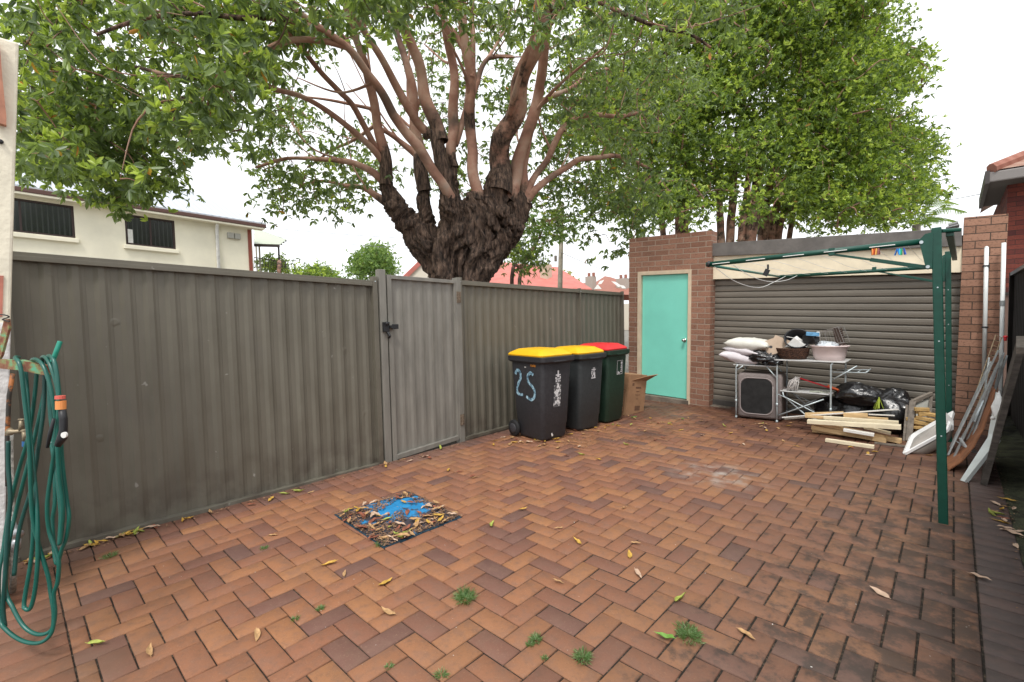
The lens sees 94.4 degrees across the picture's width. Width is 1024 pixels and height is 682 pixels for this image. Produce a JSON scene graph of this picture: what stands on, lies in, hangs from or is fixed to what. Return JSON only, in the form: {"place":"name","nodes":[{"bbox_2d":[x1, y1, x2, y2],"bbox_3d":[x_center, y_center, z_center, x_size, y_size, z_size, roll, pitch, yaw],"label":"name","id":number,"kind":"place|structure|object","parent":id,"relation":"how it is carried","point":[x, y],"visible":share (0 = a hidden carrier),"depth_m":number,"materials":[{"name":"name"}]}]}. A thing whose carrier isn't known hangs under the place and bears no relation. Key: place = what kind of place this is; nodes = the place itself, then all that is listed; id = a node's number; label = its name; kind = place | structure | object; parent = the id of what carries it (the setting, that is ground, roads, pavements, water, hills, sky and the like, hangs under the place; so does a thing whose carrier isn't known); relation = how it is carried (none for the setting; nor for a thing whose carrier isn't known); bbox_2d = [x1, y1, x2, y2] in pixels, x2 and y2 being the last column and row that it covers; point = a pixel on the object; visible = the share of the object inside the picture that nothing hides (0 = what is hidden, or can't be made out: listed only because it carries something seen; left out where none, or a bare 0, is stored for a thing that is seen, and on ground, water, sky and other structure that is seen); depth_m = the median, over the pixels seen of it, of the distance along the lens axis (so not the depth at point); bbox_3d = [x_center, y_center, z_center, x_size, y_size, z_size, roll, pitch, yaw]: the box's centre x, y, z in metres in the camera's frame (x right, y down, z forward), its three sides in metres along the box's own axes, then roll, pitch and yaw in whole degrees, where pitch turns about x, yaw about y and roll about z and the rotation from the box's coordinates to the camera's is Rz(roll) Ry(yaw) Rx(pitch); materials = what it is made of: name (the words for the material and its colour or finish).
{"place":"outdoors","nodes":[
{"label":"outdoors","id":0,"kind":"place"},
{"bbox_2d":[13,149,265,270],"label":"cream building","id":1,"kind":"structure","parent":0,"point":[211,233],"depth_m":13.52,"materials":[{"name":"beige"}]},
{"bbox_2d":[13,198,78,242],"bbox_3d":[-12.206,-3.054,11.776,0.190,1.040,2.105,1,4,43],"label":"window","id":2,"kind":"structure","parent":1,"relation":"in","point":[34,217],"depth_m":12.11,"materials":[{"name":"grey"}]},
{"bbox_2d":[124,215,178,253],"bbox_3d":[-10.419,-3.082,13.694,0.190,1.015,1.287,1,4,43],"label":"window","id":3,"kind":"structure","parent":1,"relation":"in","point":[153,233],"depth_m":13.74,"materials":[{"name":"grey"}]},
{"bbox_2d":[266,227,396,237],"bbox_3d":[-8.611,-5.310,23.000,11.442,1.452,0.024,-1,3,10],"label":"power line","id":4,"kind":"object","parent":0,"point":[333,233],"visible":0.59,"depth_m":23.00,"materials":[{"name":"grey"}]},
{"bbox_2d":[403,262,427,277],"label":"gabled house","id":5,"kind":"structure","parent":0,"point":[415,270],"depth_m":26.19,"materials":[{"name":"beige"}]},
{"bbox_2d":[0,400,1023,681],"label":"paving","id":6,"kind":"structure","parent":0,"point":[686,462],"depth_m":2.70,"materials":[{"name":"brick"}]},
{"bbox_2d":[0,38,18,589],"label":"rendered wall","id":7,"kind":"structure","parent":6,"relation":"on","point":[9,51],"depth_m":2.46,"materials":[{"name":"white paint"}]},
{"bbox_2d":[0,54,5,143],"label":"timber bracket","id":8,"kind":"object","parent":7,"relation":"attached to","point":[2,112],"visible":1,"depth_m":2.40,"materials":[{"name":"red paint"}]},
{"bbox_2d":[0,314,50,374],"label":"hose bracket","id":9,"kind":"object","parent":7,"relation":"attached to","point":[29,366],"visible":0.98,"depth_m":2.12,"materials":[{"name":"green metal"}]},
{"bbox_2d":[0,341,70,644],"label":"garden hose","id":10,"kind":"object","parent":9,"relation":"hanging from","point":[57,475],"visible":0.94,"depth_m":2.09,"materials":[{"name":"green plastic"}]},
{"bbox_2d":[45,395,67,447],"bbox_3d":[-1.919,0.343,2.007,0.160,0.227,0.045,0,3,22],"label":"spray nozzle","id":11,"kind":"object","parent":10,"relation":"hanging from","point":[62,434],"visible":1,"depth_m":1.99,"materials":[{"name":"black"}]},
{"bbox_2d":[4,374,25,593],"bbox_3d":[-2.573,0.777,2.440,0.523,1.234,0.073,1,3,35],"label":"garden tap","id":12,"kind":"object","parent":6,"relation":"on","point":[9,433],"visible":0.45,"depth_m":2.35,"materials":[{"name":"silver metal"}]},
{"bbox_2d":[334,492,461,549],"bbox_3d":[-0.850,1.317,3.545,0.652,0.034,0.755,-4,4,-44],"label":"doormat","id":13,"kind":"object","parent":6,"relation":"on","point":[414,507],"visible":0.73,"depth_m":3.51,"materials":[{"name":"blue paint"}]},
{"bbox_2d":[375,269,464,461],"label":"gate","id":14,"kind":"structure","parent":6,"relation":"on","point":[421,355],"depth_m":5.20,"materials":[{"name":"grey metal"}]},
{"bbox_2d":[432,666,449,679],"bbox_3d":[-0.288,1.366,1.945,0.082,0.024,0.086,1,4,43],"label":"weed tuft","id":15,"kind":"object","parent":6,"relation":"on","point":[439,671],"visible":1,"depth_m":1.95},
{"bbox_2d":[450,582,480,604],"bbox_3d":[-0.254,1.330,2.492,0.192,0.041,0.189,1,4,43],"label":"weed tuft","id":16,"kind":"object","parent":6,"relation":"on","point":[467,594],"visible":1,"depth_m":2.48,"materials":[{"name":"plant"}]},
{"bbox_2d":[21,406,1023,607],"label":"leaf litter","id":17,"kind":"object","parent":6,"relation":"on","point":[385,523],"visible":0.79,"depth_m":3.53,"materials":[{"name":"plant"}]},
{"bbox_2d":[528,631,543,643],"bbox_3d":[0.109,1.347,2.158,0.090,0.022,0.090,1,4,43],"label":"weed tuft","id":18,"kind":"object","parent":6,"relation":"on","point":[532,637],"visible":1,"depth_m":2.16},
{"bbox_2d":[508,347,574,439],"bbox_3d":[0.357,0.627,5.806,0.564,1.088,0.711,-4,4,-38],"label":"wheelie bin","id":19,"kind":"object","parent":6,"relation":"on","point":[541,379],"visible":1,"depth_m":5.60,"materials":[{"name":"grey plastic"}]},
{"bbox_2d":[555,345,606,429],"bbox_3d":[0.857,0.601,6.254,0.544,1.072,0.654,-4,4,-39],"label":"wheelie bin","id":20,"kind":"object","parent":6,"relation":"on","point":[584,392],"visible":0.72,"depth_m":6.03,"materials":[{"name":"plastic"}]},
{"bbox_2d":[570,645,593,664],"bbox_3d":[0.303,1.345,2.025,0.127,0.030,0.135,-3,3,-29],"label":"weed tuft","id":21,"kind":"object","parent":6,"relation":"on","point":[588,655],"visible":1,"depth_m":2.03,"materials":[{"name":"plant"}]},
{"bbox_2d":[581,342,629,421],"bbox_3d":[1.262,0.567,6.662,0.667,1.083,0.555,1,4,43],"label":"wheelie bin","id":22,"kind":"object","parent":6,"relation":"on","point":[612,382],"visible":0.54,"depth_m":6.43,"materials":[{"name":"green plastic"}]},
{"bbox_2d":[622,373,657,415],"bbox_3d":[1.828,0.794,7.165,0.497,0.675,0.640,1,4,43],"label":"cardboard box","id":23,"kind":"object","parent":6,"relation":"on","point":[634,392],"visible":0.46,"depth_m":7.03,"materials":[{"name":"cardboard"}]},
{"bbox_2d":[654,631,674,638],"bbox_3d":[0.689,1.329,2.136,0.105,0.022,0.025,-8,4,38],"label":"fallen leaf","id":24,"kind":"object","parent":6,"relation":"on","point":[667,636],"visible":1,"depth_m":2.14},
{"bbox_2d":[672,619,706,644],"bbox_3d":[0.804,1.328,2.161,0.148,0.027,0.190,-1,3,4],"label":"weed tuft","id":25,"kind":"object","parent":6,"relation":"on","point":[691,631],"visible":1,"depth_m":2.17,"materials":[{"name":"plant"}]},
{"bbox_2d":[738,370,786,419],"bbox_3d":[3.468,0.734,6.559,0.560,0.600,0.443,1,3,37],"label":"pet crate","id":26,"kind":"object","parent":6,"relation":"on","point":[756,394],"visible":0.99,"depth_m":6.40,"materials":[{"name":"plastic"}]},
{"bbox_2d":[741,378,771,413],"bbox_3d":[3.305,0.744,6.417,0.380,0.470,0.001,1,3,37],"label":"mesh window","id":27,"kind":"structure","parent":26,"relation":"in","point":[756,394],"depth_m":6.41,"materials":[{"name":"fabric"}]},
{"bbox_2d":[784,416,804,419],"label":"timber length","id":28,"kind":"object","parent":6,"relation":"on","point":[799,417],"visible":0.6,"depth_m":5.89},
{"bbox_2d":[805,415,822,418],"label":"timber length","id":29,"kind":"object","parent":28,"relation":"on","point":[814,416],"visible":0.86,"depth_m":5.72,"materials":[{"name":"brown wood"}]},
{"bbox_2d":[823,416,898,423],"bbox_3d":[3.967,0.901,5.414,0.692,0.063,0.050,1,4,41],"label":"timber length","id":30,"kind":"object","parent":29,"relation":"on","point":[861,420],"visible":0.9,"depth_m":5.39,"materials":[{"name":"beige paint"}]},
{"bbox_2d":[866,416,887,419],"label":"timber length","id":31,"kind":"object","parent":29,"relation":"on","point":[882,418],"visible":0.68,"depth_m":5.39,"materials":[{"name":"brown wood"}]},
{"bbox_2d":[843,412,867,417],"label":"timber length","id":32,"kind":"object","parent":31,"relation":"on","point":[858,415],"visible":0.92,"depth_m":5.49,"materials":[{"name":"brown wood"}]},
{"bbox_2d":[782,408,898,417],"bbox_3d":[3.873,0.867,5.664,1.153,0.250,0.022,1,4,42],"label":"timber length","id":33,"kind":"object","parent":32,"relation":"on","point":[846,412],"visible":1,"depth_m":5.55,"materials":[{"name":"wood"}]},
{"bbox_2d":[805,411,843,415],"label":"timber length","id":34,"kind":"object","parent":33,"relation":"on","point":[810,413],"visible":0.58,"depth_m":5.77,"materials":[{"name":"brown wood"}]},
{"bbox_2d":[733,358,870,422],"bbox_3d":[3.778,0.651,6.256,1.505,0.839,0.459,1,4,43],"label":"camp table","id":35,"kind":"object","parent":6,"relation":"on","point":[807,390],"visible":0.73,"depth_m":6.18,"materials":[{"name":"metal"}]},
{"bbox_2d":[718,351,758,364],"bbox_3d":[3.221,0.224,6.678,0.511,0.208,0.400,1,3,35],"label":"pillow","id":36,"kind":"object","parent":35,"relation":"on","point":[735,357],"visible":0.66,"depth_m":6.56,"materials":[{"name":"white fabric"}]},
{"bbox_2d":[723,346,757,354],"bbox_3d":[3.276,0.132,6.648,0.400,0.144,0.496,-4,4,-41],"label":"pillow","id":37,"kind":"object","parent":36,"relation":"on","point":[742,351],"visible":0.41,"depth_m":6.53,"materials":[{"name":"white fabric"}]},
{"bbox_2d":[724,337,768,349],"bbox_3d":[3.318,0.047,6.603,0.420,0.196,0.579,-4,4,-44],"label":"pillow","id":38,"kind":"object","parent":37,"relation":"on","point":[749,343],"visible":0.74,"depth_m":6.48,"materials":[{"name":"white fabric"}]},
{"bbox_2d":[748,350,780,361],"bbox_3d":[3.443,0.186,6.434,0.451,0.175,0.386,1,4,43],"label":"plastic bag","id":39,"kind":"object","parent":35,"relation":"on","point":[762,356],"visible":0.68,"depth_m":6.32,"materials":[{"name":"black"}]},
{"bbox_2d":[758,337,780,353],"bbox_3d":[3.445,0.090,6.350,0.315,0.283,0.099,0,3,21],"label":"cardboard piece","id":40,"kind":"object","parent":39,"relation":"on","point":[773,344],"visible":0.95,"depth_m":6.33,"materials":[{"name":"beige cardboard"}]},
{"bbox_2d":[761,360,782,364],"bbox_3d":[3.481,0.256,6.348,0.261,0.110,0.318,0,3,26],"label":"plastic bag","id":41,"kind":"object","parent":35,"relation":"on","point":[771,362],"visible":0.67,"depth_m":6.23,"materials":[{"name":"black"}]},
{"bbox_2d":[776,348,809,359],"bbox_3d":[3.688,0.161,6.239,0.400,0.145,0.330,1,4,43],"label":"wicker basket","id":42,"kind":"object","parent":35,"relation":"on","point":[793,354],"visible":0.81,"depth_m":6.11,"materials":[{"name":"wicker"}]},
{"bbox_2d":[774,335,790,347],"bbox_3d":[3.596,0.030,6.315,0.274,0.223,0.083,1,3,36],"label":"cardboard piece","id":43,"kind":"object","parent":42,"relation":"on","point":[781,342],"visible":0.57,"depth_m":6.31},
{"bbox_2d":[783,329,808,348],"bbox_3d":[3.755,-0.017,6.213,0.307,0.296,0.279,1,4,43],"label":"black container","id":44,"kind":"object","parent":42,"relation":"on","point":[790,335],"visible":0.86,"depth_m":6.23,"materials":[{"name":"black plastic"}]},
{"bbox_2d":[785,336,808,346],"bbox_3d":[3.702,0.006,6.166,0.270,0.145,0.050,1,4,43],"label":"paper scrap","id":45,"kind":"object","parent":42,"relation":"in","point":[795,342],"visible":0.91,"depth_m":6.15,"materials":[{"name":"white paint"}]},
{"bbox_2d":[786,376,837,390],"bbox_3d":[3.851,0.555,6.089,0.594,0.190,0.181,1,4,37],"label":"string mop","id":46,"kind":"object","parent":35,"relation":"on","point":[793,384],"visible":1,"depth_m":6.15,"materials":[{"name":"grey fabric"}]},
{"bbox_2d":[809,344,849,360],"bbox_3d":[4.004,0.146,5.984,0.430,0.185,0.380,1,4,43],"label":"plastic tub","id":47,"kind":"object","parent":35,"relation":"on","point":[830,353],"visible":0.89,"depth_m":5.85,"materials":[{"name":"plastic"}]},
{"bbox_2d":[802,332,819,343],"bbox_3d":[3.829,-0.039,6.060,0.201,0.165,0.171,1,4,43],"label":"black bucket","id":48,"kind":"object","parent":47,"relation":"on","point":[810,337],"visible":1,"depth_m":6.02,"materials":[{"name":"black plastic"}]},
{"bbox_2d":[815,341,840,345],"bbox_3d":[3.977,0.046,5.990,0.277,0.099,0.265,1,4,43],"label":"clear bag","id":49,"kind":"object","parent":47,"relation":"in","point":[827,343],"visible":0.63,"depth_m":5.92,"materials":[{"name":"plastic"}]},
{"bbox_2d":[820,326,849,344],"bbox_3d":[4.043,-0.066,5.946,0.297,0.239,0.206,1,4,43],"label":"wire rack","id":50,"kind":"object","parent":47,"relation":"in","point":[838,334],"visible":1,"depth_m":5.89,"materials":[{"name":"silver metal"}]},
{"bbox_2d":[706,227,960,524],"bbox_3d":[3.239,0.138,4.713,1.729,2.101,2.767,1,4,43],"label":"clothesline","id":51,"kind":"object","parent":6,"relation":"on","point":[936,261],"visible":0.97,"depth_m":3.25,"materials":[{"name":"green metal"}]},
{"bbox_2d":[814,396,869,421],"bbox_3d":[4.292,0.858,6.061,0.751,0.381,0.462,1,4,43],"label":"rubbish bag","id":52,"kind":"object","parent":6,"relation":"on","point":[824,405],"visible":0.23,"depth_m":6.03,"materials":[{"name":"black plastic"}]},
{"bbox_2d":[834,381,882,405],"bbox_3d":[4.321,0.644,5.880,0.555,0.275,0.411,1,4,43],"label":"rubbish bag","id":53,"kind":"object","parent":52,"relation":"on","point":[856,393],"visible":0.93,"depth_m":5.78,"materials":[{"name":"black plastic"}]},
{"bbox_2d":[811,425,886,442],"bbox_3d":[3.830,1.057,5.416,0.705,0.103,0.040,1,4,41],"label":"timber length","id":54,"kind":"object","parent":6,"relation":"on","point":[839,432],"visible":0.9,"depth_m":5.41,"materials":[{"name":"brown wood"}]},
{"bbox_2d":[843,428,873,436],"bbox_3d":[3.858,1.014,5.278,0.278,0.050,0.070,1,4,39],"label":"timber length","id":55,"kind":"object","parent":54,"relation":"on","point":[858,432],"visible":1,"depth_m":5.26,"materials":[{"name":"wood"}]},
{"bbox_2d":[825,438,874,448],"bbox_3d":[3.655,1.109,5.141,0.050,0.035,0.437,-4,4,-44],"label":"timber length","id":56,"kind":"object","parent":6,"relation":"on","point":[857,444],"visible":1,"depth_m":5.11,"materials":[{"name":"beige paint"}]},
{"bbox_2d":[869,585,890,598],"bbox_3d":[1.893,1.293,2.442,0.032,0.010,0.105,-18,15,-18],"label":"fallen leaf","id":57,"kind":"object","parent":6,"relation":"on","point":[880,592],"visible":1,"depth_m":2.44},
{"bbox_2d":[877,433,900,443],"bbox_3d":[4.138,1.072,5.212,0.211,0.078,0.060,1,4,37],"label":"timber length","id":58,"kind":"object","parent":6,"relation":"on","point":[893,439],"visible":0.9,"depth_m":5.17,"materials":[{"name":"brown wood"}]},
{"bbox_2d":[814,424,885,437],"bbox_3d":[3.846,1.014,5.426,0.670,0.111,0.060,1,4,41],"label":"timber length","id":59,"kind":"object","parent":58,"relation":"on","point":[842,428],"visible":0.48,"depth_m":5.45,"materials":[{"name":"brown wood"}]},
{"bbox_2d":[807,419,900,429],"bbox_3d":[3.834,0.937,5.349,0.861,0.093,0.080,1,4,42],"label":"timber length","id":60,"kind":"object","parent":59,"relation":"on","point":[857,424],"visible":1,"depth_m":5.30,"materials":[{"name":"beige paint"}]},
{"bbox_2d":[864,428,890,434],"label":"timber length","id":61,"kind":"object","parent":58,"relation":"on","point":[881,431],"visible":0.78,"depth_m":5.24,"materials":[{"name":"beige paint"}]},
{"bbox_2d":[874,442,905,446],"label":"timber length","id":62,"kind":"object","parent":6,"relation":"on","point":[888,444],"visible":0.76,"depth_m":5.07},
{"bbox_2d":[867,387,918,433],"bbox_3d":[4.544,0.815,5.659,0.518,0.525,0.515,1,4,43],"label":"rubbish bag","id":63,"kind":"object","parent":6,"relation":"on","point":[894,398],"visible":0.56,"depth_m":5.54,"materials":[{"name":"black plastic"}]},
{"bbox_2d":[903,392,933,440],"bbox_3d":[4.545,0.849,5.326,0.484,0.536,0.196,-2,3,-16],"label":"wooden crate","id":64,"kind":"object","parent":6,"relation":"on","point":[909,422],"visible":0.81,"depth_m":5.33,"materials":[{"name":"wood"}]},
{"bbox_2d":[903,411,954,454],"bbox_3d":[4.234,0.942,4.820,0.578,0.433,0.248,-1,3,11],"label":"wash basin","id":65,"kind":"object","parent":6,"relation":"on","point":[922,440],"visible":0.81,"depth_m":4.79,"materials":[{"name":"white ceramic"}]},
{"bbox_2d":[946,413,953,430],"bbox_3d":[4.397,0.830,4.765,0.014,0.215,0.088,-2,3,-5],"label":"white tile","id":66,"kind":"object","parent":65,"relation":"on","point":[949,418],"visible":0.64,"depth_m":4.75,"materials":[{"name":"ceramic"}]},
{"bbox_2d":[947,385,995,470],"bbox_3d":[4.241,0.785,4.364,0.735,0.729,0.239,-2,3,-11],"label":"plywood sheet","id":67,"kind":"object","parent":6,"relation":"on","point":[961,455],"visible":0.77,"depth_m":4.33,"materials":[{"name":"wood"}]},
{"bbox_2d":[947,350,1007,455],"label":"aluminium frames","id":68,"kind":"structure","parent":67,"relation":"on","point":[977,414],"depth_m":4.47,"materials":[{"name":"metal"}]},
{"bbox_2d":[960,434,1000,482],"bbox_3d":[3.972,0.999,4.005,0.384,0.388,0.094,-2,3,-15],"label":"drawer front","id":69,"kind":"object","parent":6,"relation":"on","point":[978,461],"visible":0.79,"depth_m":4.00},
{"bbox_2d":[968,335,1001,416],"bbox_3d":[4.804,0.350,4.820,0.432,0.816,0.046,-2,3,-17],"label":"wire trellis","id":70,"kind":"object","parent":6,"relation":"on","point":[986,365],"visible":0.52,"depth_m":4.84,"materials":[{"name":"metal"}]},
{"bbox_2d":[980,336,1023,485],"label":"old door","id":71,"kind":"structure","parent":6,"relation":"on","point":[1013,372],"depth_m":3.80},
{"bbox_2d":[988,392,1001,435],"bbox_3d":[4.247,0.664,4.143,0.449,0.384,0.096,-3,3,-36],"label":"drawer front","id":72,"kind":"object","parent":71,"relation":"on","point":[992,423],"visible":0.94,"depth_m":4.14,"materials":[{"name":"white paint"}]},
{"bbox_2d":[991,391,1001,416],"bbox_3d":[4.229,0.555,4.128,0.154,0.229,0.063,-2,3,-21],"label":"painted strip","id":73,"kind":"object","parent":71,"relation":"attached to","point":[995,405],"visible":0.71,"depth_m":4.12,"materials":[{"name":"white paint"}]},
{"bbox_2d":[980,343,1023,485],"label":"door leaf","id":74,"kind":"structure","parent":71,"relation":"in","point":[1016,360],"depth_m":3.80,"materials":[{"name":"wood"}]},
{"bbox_2d":[0,0,1023,303],"label":"sky","id":75,"kind":"structure","parent":0,"point":[981,95],"materials":[{"name":"white"}]},
{"bbox_2d":[490,262,591,289],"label":"red roofed house","id":76,"kind":"structure","parent":0,"point":[569,280],"depth_m":36.77,"materials":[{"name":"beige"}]},
{"bbox_2d":[584,272,628,329],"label":"tiled house","id":77,"kind":"structure","parent":0,"point":[607,283],"depth_m":52.68,"materials":[{"name":"ceramic"}]},
{"bbox_2d":[624,330,1023,566],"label":"ground","id":78,"kind":"structure","parent":0,"point":[626,338],"depth_m":21.28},
{"bbox_2d":[5,251,383,564],"bbox_3d":[-2.587,0.370,3.534,0.071,2.060,3.600,1,4,43],"label":"metal fence","id":79,"kind":"object","parent":78,"relation":"on","point":[188,391],"visible":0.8,"depth_m":3.65,"materials":[{"name":"metal"}]},
{"bbox_2d":[254,230,286,270],"bbox_3d":[-9.236,-1.919,18.320,1.179,5.399,3.575,-3,3,-27],"label":"balcony awning","id":80,"kind":"object","parent":78,"relation":"on","point":[263,239],"visible":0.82,"depth_m":17.22,"materials":[{"name":"grey"}]},
{"bbox_2d":[253,251,305,273],"bbox_3d":[-8.642,-1.479,18.290,1.916,4.506,5.339,-4,4,-39],"label":"balcony shrub","id":81,"kind":"object","parent":78,"relation":"on","point":[276,266],"visible":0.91,"depth_m":18.81,"materials":[{"name":"green plant"}]},
{"bbox_2d":[287,258,348,277],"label":"hedge tree","id":82,"kind":"object","parent":78,"relation":"on","point":[315,269],"visible":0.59,"depth_m":46.09,"materials":[{"name":"green plant"}]},
{"bbox_2d":[342,238,403,279],"bbox_3d":[-12.019,-4.649,41.178,5.075,8.762,7.070,-2,3,-19],"label":"round tree","id":83,"kind":"object","parent":78,"relation":"on","point":[365,261],"visible":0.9,"depth_m":39.72,"materials":[{"name":"green plant"}]},
{"bbox_2d":[0,0,773,281],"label":"street tree","id":84,"kind":"object","parent":78,"relation":"on","point":[476,233],"visible":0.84,"depth_m":6.98,"materials":[{"name":"green plant"}]},
{"bbox_2d":[499,231,554,283],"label":"side shoots","id":85,"kind":"object","parent":78,"relation":"on","point":[531,258],"visible":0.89,"depth_m":9.47,"materials":[{"name":"green plant"}]},
{"bbox_2d":[456,277,623,440],"bbox_3d":[0.673,0.152,7.030,0.071,2.005,3.810,1,4,43],"label":"metal fence","id":86,"kind":"object","parent":78,"relation":"on","point":[500,321],"visible":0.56,"depth_m":6.28,"materials":[{"name":"metal"}]},
{"bbox_2d":[518,200,594,284],"bbox_3d":[0.859,-1.606,12.882,2.434,4.841,2.565,1,4,43],"label":"leafy sapling","id":87,"kind":"object","parent":78,"relation":"on","point":[537,225],"visible":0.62,"depth_m":12.48,"materials":[{"name":"green plant"}]},
{"bbox_2d":[549,204,563,287],"bbox_3d":[2.125,-2.772,20.481,1.332,6.378,0.490,-2,3,-11],"label":"power pole","id":88,"kind":"object","parent":78,"relation":"on","point":[560,270],"visible":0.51,"depth_m":20.47,"materials":[{"name":"wood"}]},
{"bbox_2d":[550,0,743,236],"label":"dense tree","id":89,"kind":"object","parent":78,"relation":"on","point":[648,155],"visible":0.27,"depth_m":15.08,"materials":[{"name":"green plant"}]},
{"bbox_2d":[634,0,841,242],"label":"dense tree","id":90,"kind":"object","parent":78,"relation":"on","point":[739,81],"visible":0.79,"depth_m":13.68,"materials":[{"name":"green plant"}]},
{"bbox_2d":[629,213,1008,435],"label":"garage","id":91,"kind":"structure","parent":78,"relation":"on","point":[690,313],"depth_m":6.60,"materials":[{"name":"brick"}]},
{"bbox_2d":[642,274,687,398],"bbox_3d":[2.538,-0.087,7.916,0.848,2.058,0.121,1,4,43],"label":"door","id":92,"kind":"structure","parent":91,"relation":"in","point":[665,297],"depth_m":7.92,"materials":[{"name":"teal paint"}]},
{"bbox_2d":[713,273,960,419],"bbox_3d":[4.248,-0.027,6.579,2.907,2.186,0.026,1,4,43],"label":"roller door","id":93,"kind":"structure","parent":91,"relation":"in","point":[887,320],"depth_m":6.33,"materials":[{"name":"metal"}]},
{"bbox_2d":[981,246,989,373],"bbox_3d":[5.322,-0.337,5.334,0.059,1.446,0.075,1,4,43],"label":"pvc pipe","id":94,"kind":"object","parent":91,"relation":"attached to","point":[986,265],"visible":0.95,"depth_m":5.31,"materials":[{"name":"white plastic"}]},
{"bbox_2d":[998,242,1005,436],"bbox_3d":[5.401,-0.006,5.232,0.044,2.138,0.044,-1,3,-2],"label":"pvc pipe","id":95,"kind":"object","parent":91,"relation":"attached to","point":[1002,298],"visible":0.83,"depth_m":5.20,"materials":[{"name":"grey"}]},
{"bbox_2d":[735,0,961,240],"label":"dense tree","id":96,"kind":"object","parent":78,"relation":"on","point":[864,155],"visible":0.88,"depth_m":14.16,"materials":[{"name":"green plant"}]},
{"bbox_2d":[901,189,966,230],"bbox_3d":[16.646,-3.042,19.108,4.576,6.368,1.765,-2,3,-22],"label":"palm tree","id":97,"kind":"object","parent":78,"relation":"on","point":[933,219],"visible":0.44,"depth_m":18.88,"materials":[{"name":"green plant"}]},
{"bbox_2d":[1003,292,1008,386],"bbox_3d":[7.132,0.166,6.504,0.820,1.690,0.080,1,4,43],"label":"back fence","id":98,"kind":"object","parent":78,"relation":"on","point":[1005,328],"depth_m":6.65,"materials":[{"name":"metal"}]},
{"bbox_2d":[995,416,1023,565],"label":"mossy soil","id":99,"kind":"structure","parent":78,"relation":"on","point":[1010,460],"depth_m":4.16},
{"bbox_2d":[1006,264,1023,440],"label":"side fence","id":100,"kind":"object","parent":78,"relation":"on","point":[1016,321],"visible":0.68,"depth_m":5.77,"materials":[{"name":"brown metal"}]},
{"bbox_2d":[979,150,1023,291],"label":"brick house","id":101,"kind":"structure","parent":0,"point":[1002,188],"depth_m":8.59,"materials":[{"name":"red"}]},
{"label":"firewood stick","id":102,"kind":"object","parent":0,"visible":0},
{"bbox_2d":[914,420,931,425],"bbox_3d":[4.512,0.903,5.234,0.213,0.061,0.038,1,4,40],"label":"firewood stick","id":103,"kind":"object","parent":102,"relation":"on","point":[919,422],"visible":0.58,"depth_m":5.22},
{"bbox_2d":[915,416,934,421],"bbox_3d":[4.534,0.856,5.205,0.038,0.051,0.163,-3,3,-35],"label":"firewood stick","id":104,"kind":"object","parent":103,"relation":"on","point":[924,418],"visible":0.8,"depth_m":5.20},
{"bbox_2d":[916,411,935,416],"bbox_3d":[4.550,0.800,5.213,0.040,0.046,0.173,-3,3,-34],"label":"firewood stick","id":105,"kind":"object","parent":104,"relation":"on","point":[930,414],"visible":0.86,"depth_m":5.18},
{"bbox_2d":[914,407,929,411],"bbox_3d":[4.522,0.755,5.235,0.131,0.044,0.037,0,3,28],"label":"firewood stick","id":106,"kind":"object","parent":105,"relation":"on","point":[924,409],"visible":1,"depth_m":5.22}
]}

